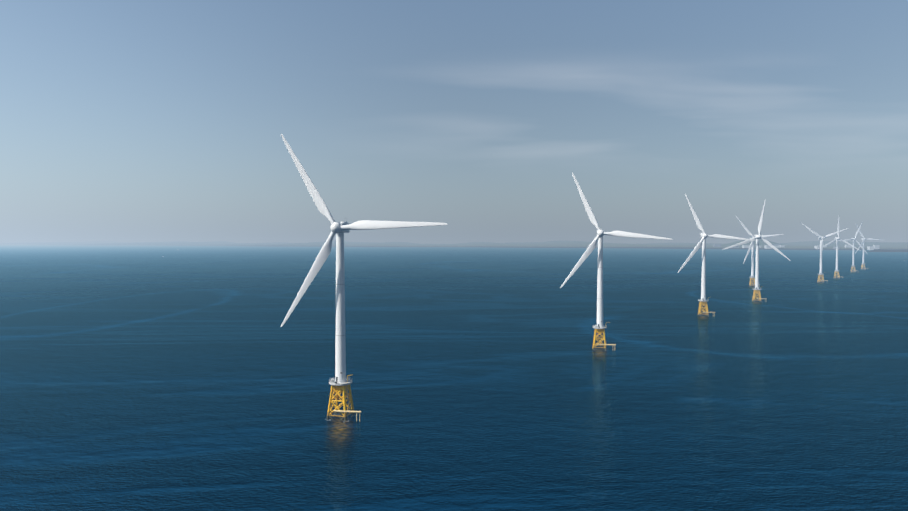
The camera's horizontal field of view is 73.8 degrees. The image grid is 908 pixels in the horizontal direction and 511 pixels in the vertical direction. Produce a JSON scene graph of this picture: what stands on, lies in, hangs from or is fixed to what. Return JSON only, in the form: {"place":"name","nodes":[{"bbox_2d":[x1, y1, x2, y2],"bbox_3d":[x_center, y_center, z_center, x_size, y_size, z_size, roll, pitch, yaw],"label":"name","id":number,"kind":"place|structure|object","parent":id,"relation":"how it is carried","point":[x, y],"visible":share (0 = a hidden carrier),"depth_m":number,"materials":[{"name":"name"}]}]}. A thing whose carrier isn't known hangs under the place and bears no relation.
{"place":"outdoors","nodes":[
{"label":"outdoors","id":0,"kind":"place"},
{"bbox_2d":[0,242,907,510],"bbox_3d":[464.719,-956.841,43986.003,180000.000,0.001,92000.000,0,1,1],"label":"sea water","id":1,"kind":"structure","parent":0,"point":[151,378],"depth_m":323.83,"materials":[{"name":"blue liquid"}]},
{"bbox_2d":[281,134,447,420],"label":"wind turbine","id":2,"kind":"object","parent":1,"relation":"in","point":[339,383],"visible":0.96,"depth_m":252.00,"materials":[{"name":"white metal"}]},
{"bbox_2d":[560,172,672,350],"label":"wind turbine","id":3,"kind":"object","parent":1,"relation":"in","point":[600,327],"visible":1,"depth_m":414.40,"materials":[{"name":"white metal"}]},
{"bbox_2d":[678,194,754,315],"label":"wind turbine","id":4,"kind":"object","parent":1,"relation":"in","point":[702,242],"visible":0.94,"depth_m":602.95,"materials":[{"name":"white metal"}]},
{"bbox_2d":[722,200,790,301],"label":"wind turbine","id":5,"kind":"object","parent":1,"relation":"in","point":[756,289],"visible":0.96,"depth_m":744.59,"materials":[{"name":"white metal"}]},
{"bbox_2d":[736,216,783,286],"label":"wind turbine","id":6,"kind":"object","parent":1,"relation":"in","point":[752,277],"visible":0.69,"depth_m":996.70,"materials":[{"name":"white metal"}]},
{"bbox_2d":[801,223,848,282],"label":"wind turbine","id":7,"kind":"object","parent":1,"relation":"in","point":[820,274],"visible":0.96,"depth_m":1088.10,"materials":[{"name":"white metal"}]},
{"bbox_2d":[818,217,858,278],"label":"wind turbine","id":8,"kind":"object","parent":1,"relation":"in","point":[837,270],"visible":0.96,"depth_m":1207.51,"materials":[{"name":"white metal"}]},
{"bbox_2d":[838,222,866,271],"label":"wind turbine","id":9,"kind":"object","parent":1,"relation":"in","point":[852,266],"visible":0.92,"depth_m":1454.66,"materials":[{"name":"white metal"}]},
{"bbox_2d":[856,225,880,269],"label":"wind turbine","id":10,"kind":"object","parent":1,"relation":"in","point":[863,263],"visible":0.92,"depth_m":1587.50,"materials":[{"name":"white metal"}]},
{"bbox_2d":[0,241,907,251],"bbox_3d":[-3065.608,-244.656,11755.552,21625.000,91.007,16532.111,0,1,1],"label":"distant coast","id":11,"kind":"structure","parent":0,"point":[874,246],"depth_m":8519.77,"materials":[{"name":"grey"}]},
{"bbox_2d":[0,0,907,241],"label":"sky","id":12,"kind":"structure","parent":0,"point":[121,120],"materials":[{"name":"blue"}]},
{"bbox_2d":[721,239,782,245],"bbox_3d":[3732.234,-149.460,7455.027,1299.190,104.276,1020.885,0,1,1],"label":"distant hill","id":13,"kind":"structure","parent":0,"point":[761,242],"depth_m":7340.25,"materials":[{"name":"grey"}]}
]}

